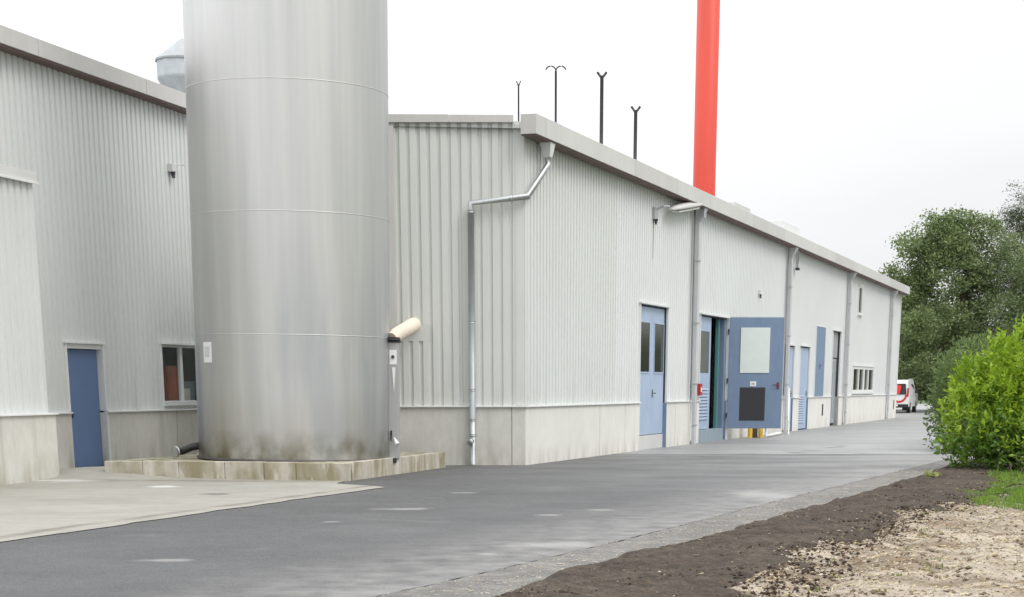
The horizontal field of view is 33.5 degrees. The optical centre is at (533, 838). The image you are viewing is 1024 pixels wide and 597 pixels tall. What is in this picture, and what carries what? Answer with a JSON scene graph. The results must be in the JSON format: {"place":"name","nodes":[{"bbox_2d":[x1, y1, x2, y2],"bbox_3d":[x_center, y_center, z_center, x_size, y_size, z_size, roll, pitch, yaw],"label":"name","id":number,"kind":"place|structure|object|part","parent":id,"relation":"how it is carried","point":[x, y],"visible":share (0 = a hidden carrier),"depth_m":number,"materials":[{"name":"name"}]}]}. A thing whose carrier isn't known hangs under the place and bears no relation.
{"place":"outdoors","nodes":[
{"label":"outdoors","id":0,"kind":"place"},
{"bbox_2d":[163,366,177,400],"bbox_3d":[-8.149,-9.482,37.250,0.600,1.680,0.570,4,15,14],"label":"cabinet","id":1,"kind":"object","parent":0,"point":[170,383],"visible":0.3,"depth_m":36.97,"materials":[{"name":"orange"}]},
{"bbox_3d":[-7.867,-9.498,37.173,0.019,1.550,0.490,4,15,14],"label":"cabinet door","id":2,"kind":"part","parent":1,"relation":"part of","materials":[{"name":"orange"}]},
{"bbox_2d":[177,381,194,400],"bbox_3d":[-7.933,-9.523,38.026,0.550,1.360,0.750,4,15,14],"label":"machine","id":3,"kind":"object","parent":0,"point":[189,390],"visible":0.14,"depth_m":37.88,"materials":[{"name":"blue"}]},
{"bbox_2d":[0,466,382,541],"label":"concrete apron","id":4,"kind":"object","parent":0,"point":[75,499],"visible":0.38,"depth_m":24.39,"materials":[{"name":"beige concrete"}]},
{"bbox_2d":[104,452,445,480],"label":"tank plinth","id":5,"kind":"structure","parent":4,"relation":"on","point":[189,466],"depth_m":29.24,"materials":[{"name":"concrete"}]},
{"bbox_2d":[170,0,400,462],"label":"steel tank","id":6,"kind":"object","parent":5,"relation":"on","point":[297,355],"visible":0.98,"depth_m":28.69,"materials":[{"name":"silver metal"}]},
{"bbox_2d":[387,318,420,340],"bbox_3d":[-2.352,-9.556,32.031,0.621,0.561,3.912,0,15,0],"label":"insulated pipe","id":7,"kind":"object","parent":6,"relation":"attached to","point":[406,329],"visible":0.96,"depth_m":30.48,"materials":[{"name":"beige plastic"}]},
{"bbox_2d":[0,454,952,596],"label":"asphalt road","id":8,"kind":"structure","parent":0,"point":[401,532],"depth_m":19.31,"materials":[{"name":"grey asphalt"}]},
{"bbox_2d":[0,0,1023,370],"label":"sky","id":9,"kind":"structure","parent":0,"point":[840,122],"materials":[{"name":"white"}]},
{"bbox_2d":[376,456,974,596],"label":"road shoulder","id":10,"kind":"object","parent":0,"point":[497,575],"visible":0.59,"depth_m":17.18},
{"bbox_2d":[388,470,927,596],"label":"road chippings","id":11,"kind":"object","parent":10,"relation":"on","point":[655,541],"visible":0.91,"depth_m":17.63,"materials":[{"name":"gravel"}]},
{"bbox_2d":[402,392,975,590],"bbox_3d":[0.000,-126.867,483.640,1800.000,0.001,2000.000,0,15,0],"label":"ground","id":12,"kind":"structure","parent":0,"point":[923,402],"depth_m":172.27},
{"bbox_2d":[0,25,198,484],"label":"workshop building","id":13,"kind":"structure","parent":12,"relation":"on","point":[96,313],"depth_m":32.49,"materials":[{"name":"metal"}]},
{"bbox_2d":[67,349,102,467],"bbox_3d":[-8.671,-8.286,32.792,0.140,2.200,1.340,4,15,14],"label":"door","id":14,"kind":"structure","parent":13,"relation":"in","point":[82,364],"depth_m":32.87,"materials":[{"name":"blue paint"}]},
{"bbox_2d":[155,38,185,92],"bbox_3d":[-8.360,-17.899,40.769,1.340,2.380,1.340,0,15,0],"label":"roof ventilator","id":15,"kind":"object","parent":13,"relation":"on","point":[170,64],"visible":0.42,"depth_m":40.16,"materials":[{"name":"silver metal"}]},
{"bbox_2d":[167,163,184,177],"bbox_3d":[-7.466,-13.955,35.570,0.139,0.320,0.529,5,16,18],"label":"security light","id":16,"kind":"object","parent":13,"relation":"attached to","point":[171,167],"visible":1,"depth_m":35.35,"materials":[{"name":"grey plastic"}]},
{"bbox_2d":[159,342,196,408],"bbox_3d":[-7.500,-10.038,36.908,0.230,1.369,2.700,4,15,14],"label":"window","id":17,"kind":"structure","parent":13,"relation":"in","point":[182,403],"depth_m":36.59,"materials":[{"name":"white plastic"}]},
{"bbox_2d":[388,113,909,464],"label":"warehouse","id":18,"kind":"structure","parent":12,"relation":"on","point":[557,292],"depth_m":37.89,"materials":[{"name":"paint"}]},
{"bbox_2d":[516,81,520,120],"bbox_3d":[-0.500,-22.847,58.079,0.178,5.607,0.060,0,15,0],"label":"vent pipe","id":19,"kind":"object","parent":18,"relation":"on","point":[518,98],"visible":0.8,"depth_m":57.46,"materials":[{"name":"metal"}]},
{"bbox_2d":[545,65,565,122],"bbox_3d":[0.710,-21.724,54.239,0.671,5.411,0.076,0,15,0],"label":"vent pipe","id":20,"kind":"object","parent":18,"relation":"on","point":[555,88],"visible":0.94,"depth_m":53.68,"materials":[{"name":"metal"}]},
{"bbox_2d":[597,72,606,143],"bbox_3d":[2.050,-20.631,51.425,0.334,4.743,0.116,0,15,0],"label":"vent pipe","id":21,"kind":"object","parent":18,"relation":"on","point":[601,102],"visible":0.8,"depth_m":51.00,"materials":[{"name":"metal"}]},
{"bbox_2d":[631,106,640,159],"bbox_3d":[3.020,-19.841,50.600,0.318,3.641,0.110,0,15,0],"label":"vent pipe","id":22,"kind":"object","parent":18,"relation":"on","point":[635,134],"visible":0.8,"depth_m":50.28,"materials":[{"name":"metal"}]},
{"bbox_2d":[639,306,651,434],"bbox_3d":[2.749,-11.671,42.486,0.068,3.100,1.314,5,16,18],"label":"door leaf","id":23,"kind":"structure","parent":18,"relation":"in","point":[646,312],"depth_m":42.60,"materials":[{"name":"blue paint"}]},
{"bbox_2d":[650,308,664,433],"bbox_3d":[3.193,-11.978,43.642,0.121,3.100,1.214,5,16,18],"label":"door leaf","id":24,"kind":"structure","parent":18,"relation":"in","point":[657,340],"depth_m":43.61,"materials":[{"name":"blue paint"}]},
{"bbox_2d":[652,205,669,224],"bbox_3d":[3.121,-15.373,41.907,0.293,0.473,0.504,9,17,30],"label":"wall bracket","id":25,"kind":"object","parent":18,"relation":"attached to","point":[655,210],"depth_m":41.77,"materials":[{"name":"metal"}]},
{"bbox_2d":[667,202,705,217],"bbox_3d":[4.008,-16.346,43.960,0.280,0.541,3.478,5,16,19],"label":"wall lamp","id":26,"kind":"object","parent":18,"relation":"attached to","point":[684,207],"visible":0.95,"depth_m":43.56,"materials":[{"name":"metal"}]},
{"bbox_2d":[697,384,701,395],"bbox_3d":[4.626,-12.487,47.304,0.105,0.320,0.240,5,16,18],"label":"fire alarm box","id":27,"kind":"object","parent":18,"relation":"attached to","point":[699,389],"visible":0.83,"depth_m":47.21,"materials":[{"name":"red paint"}]},
{"bbox_2d":[699,316,711,429],"bbox_3d":[4.817,-13.189,48.232,0.080,3.080,1.600,5,16,18],"label":"door leaf","id":28,"kind":"structure","parent":18,"relation":"in","point":[705,355],"depth_m":48.36,"materials":[{"name":"blue paint"}]},
{"bbox_2d":[693,0,719,195],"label":"chimney","id":29,"kind":"object","parent":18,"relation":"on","point":[706,88],"visible":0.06,"depth_m":66.42,"materials":[{"name":"orange paint"}]},
{"bbox_2d":[726,317,784,427],"bbox_3d":[6.576,-13.821,50.513,1.661,3.190,0.141,0,15,0],"label":"open door leaf","id":30,"kind":"structure","parent":18,"relation":"in","point":[756,344],"depth_m":50.51,"materials":[{"name":"blue paint"}]},
{"bbox_2d":[787,347,792,429],"bbox_3d":[8.912,-15.750,59.575,0.121,2.840,1.540,5,16,18],"label":"door leaf","id":31,"kind":"structure","parent":18,"relation":"in","point":[791,348],"depth_m":59.95,"materials":[{"name":"blue paint"}]},
{"bbox_2d":[795,251,799,269],"bbox_3d":[9.126,-19.954,58.654,0.120,0.680,0.357,5,16,18],"label":"hanging conduit","id":32,"kind":"object","parent":18,"relation":"attached to","point":[797,260],"visible":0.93,"depth_m":58.64,"materials":[{"name":"metal"}]},
{"bbox_2d":[798,348,808,428],"bbox_3d":[9.854,-16.457,62.197,0.121,2.860,1.790,5,16,18],"label":"door leaf","id":33,"kind":"structure","parent":18,"relation":"in","point":[803,393],"depth_m":62.29,"materials":[{"name":"blue paint"}]},
{"bbox_2d":[830,359,836,422],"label":"sliding door leaf","id":34,"kind":"structure","parent":18,"relation":"in","point":[834,361],"depth_m":68.90,"materials":[{"name":"metal"}]},
{"bbox_2d":[857,284,863,316],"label":"window","id":35,"kind":"structure","parent":18,"relation":"in","point":[860,291],"depth_m":72.74,"materials":[{"name":"white glass"}]},
{"bbox_2d":[851,365,874,394],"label":"window","id":36,"kind":"structure","parent":18,"relation":"in","point":[862,376],"depth_m":75.05,"materials":[{"name":"white glass"}]},
{"bbox_2d":[898,298,970,409],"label":"broadleaf tree","id":37,"kind":"object","parent":12,"relation":"on","point":[922,395],"visible":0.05,"depth_m":112.32,"materials":[{"name":"green plant"}]},
{"bbox_2d":[878,205,1023,393],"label":"broadleaf tree","id":38,"kind":"object","parent":12,"relation":"on","point":[950,241],"visible":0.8,"depth_m":103.63,"materials":[{"name":"green plant"}]},
{"bbox_2d":[971,179,1023,342],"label":"conifer tree","id":39,"kind":"object","parent":12,"relation":"on","point":[1012,217],"visible":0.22,"depth_m":108.38,"materials":[{"name":"green plant"}]},
{"bbox_2d":[979,249,1023,353],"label":"broadleaf tree","id":40,"kind":"object","parent":12,"relation":"on","point":[1014,305],"visible":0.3,"depth_m":100.22,"materials":[{"name":"green plant"}]},
{"bbox_2d":[752,428,757,437],"bbox_3d":[6.890,-12.676,52.920,0.160,0.440,0.200,0,15,0],"label":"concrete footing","id":41,"kind":"object","parent":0,"point":[755,433],"visible":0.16,"depth_m":52.84,"materials":[{"name":"concrete"}]},
{"bbox_2d":[496,457,1023,596],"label":"soil strip","id":42,"kind":"object","parent":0,"point":[710,581],"visible":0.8,"depth_m":15.92,"materials":[{"name":"brown soil"}]},
{"bbox_2d":[495,465,1008,596],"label":"soil clods","id":43,"kind":"object","parent":42,"relation":"on","point":[740,567],"visible":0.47,"depth_m":16.66,"materials":[{"name":"brown soil"}]},
{"bbox_2d":[531,476,977,595],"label":"soil stones","id":44,"kind":"object","parent":42,"relation":"on","point":[781,546],"visible":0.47,"depth_m":16.30,"materials":[{"name":"stone"}]},
{"bbox_2d":[923,468,941,476],"bbox_3d":[6.752,-6.150,28.802,0.330,0.245,0.454,0,15,0],"label":"weed clump","id":45,"kind":"object","parent":42,"relation":"on","point":[930,473],"visible":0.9,"depth_m":28.77,"materials":[{"name":"green plant"}]},
{"bbox_2d":[616,404,1002,454],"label":"old road","id":46,"kind":"structure","parent":0,"point":[902,432],"depth_m":49.23,"materials":[{"name":"grey asphalt"}]},
{"bbox_2d":[747,428,752,437],"bbox_3d":[6.720,-12.905,52.652,0.153,1.020,0.153,0,15,0],"label":"bollard","id":47,"kind":"object","parent":46,"relation":"on","point":[750,430],"depth_m":52.68,"materials":[{"name":"yellow metal"}]},
{"bbox_2d":[758,428,762,437],"bbox_3d":[7.060,-12.931,52.748,0.153,1.020,0.153,0,15,0],"label":"bollard","id":48,"kind":"object","parent":46,"relation":"on","point":[760,432],"depth_m":52.78,"materials":[{"name":"yellow metal"}]},
{"bbox_2d":[764,428,781,437],"bbox_3d":[7.650,-13.004,54.229,0.090,0.360,3.833,4,15,15],"label":"ground rail","id":49,"kind":"object","parent":46,"relation":"on","point":[771,434],"visible":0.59,"depth_m":53.38,"materials":[{"name":"white metal"}]},
{"bbox_2d":[787,387,789,434],"bbox_3d":[8.556,-14.338,57.027,0.089,1.551,3.245,2,15,8],"label":"leaning pipe","id":50,"kind":"object","parent":46,"relation":"on","point":[788,407],"visible":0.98,"depth_m":57.46,"materials":[{"name":"white metal"}]},
{"bbox_2d":[896,379,918,412],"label":"parked van","id":51,"kind":"object","parent":46,"relation":"on","point":[907,396],"visible":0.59,"depth_m":101.08,"materials":[{"name":"white paint"}]},
{"bbox_2d":[921,331,1018,448],"bbox_3d":[12.162,-12.098,46.021,2.551,2.980,10.819,5,16,17],"label":"shrub","id":52,"kind":"object","parent":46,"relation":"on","point":[943,379],"visible":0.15,"depth_m":42.31,"materials":[{"name":"green plant"}]},
{"bbox_2d":[730,455,1023,596],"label":"sandy ground","id":53,"kind":"structure","parent":0,"point":[1010,582],"depth_m":15.23,"materials":[{"name":"beige sand"}]},
{"bbox_2d":[513,472,1023,596],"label":"straw","id":54,"kind":"object","parent":53,"relation":"on","point":[911,555],"visible":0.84,"depth_m":15.47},
{"bbox_2d":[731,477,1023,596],"bbox_3d":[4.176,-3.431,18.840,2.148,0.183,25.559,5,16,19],"label":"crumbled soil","id":55,"kind":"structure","parent":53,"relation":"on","point":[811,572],"depth_m":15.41,"materials":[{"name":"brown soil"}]},
{"bbox_2d":[741,502,1023,596],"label":"dirt lumps","id":56,"kind":"object","parent":53,"relation":"on","point":[956,546],"visible":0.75,"depth_m":15.47,"materials":[{"name":"beige soil"}]},
{"bbox_2d":[783,504,1023,595],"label":"weeds","id":57,"kind":"object","parent":53,"relation":"on","point":[897,574],"visible":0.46,"depth_m":15.10,"materials":[{"name":"plant"}]},
{"bbox_2d":[930,313,1023,470],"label":"laurel bush","id":58,"kind":"object","parent":53,"relation":"on","point":[995,417],"visible":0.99,"depth_m":31.58,"materials":[{"name":"green plant"}]},
{"bbox_2d":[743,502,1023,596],"bbox_3d":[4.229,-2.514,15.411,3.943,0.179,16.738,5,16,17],"label":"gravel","id":59,"kind":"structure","parent":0,"point":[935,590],"depth_m":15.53,"materials":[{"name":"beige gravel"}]},
{"bbox_2d":[956,467,1023,509],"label":"grass","id":60,"kind":"structure","parent":0,"point":[1016,498],"depth_m":24.75,"materials":[{"name":"green plant"}]}
]}

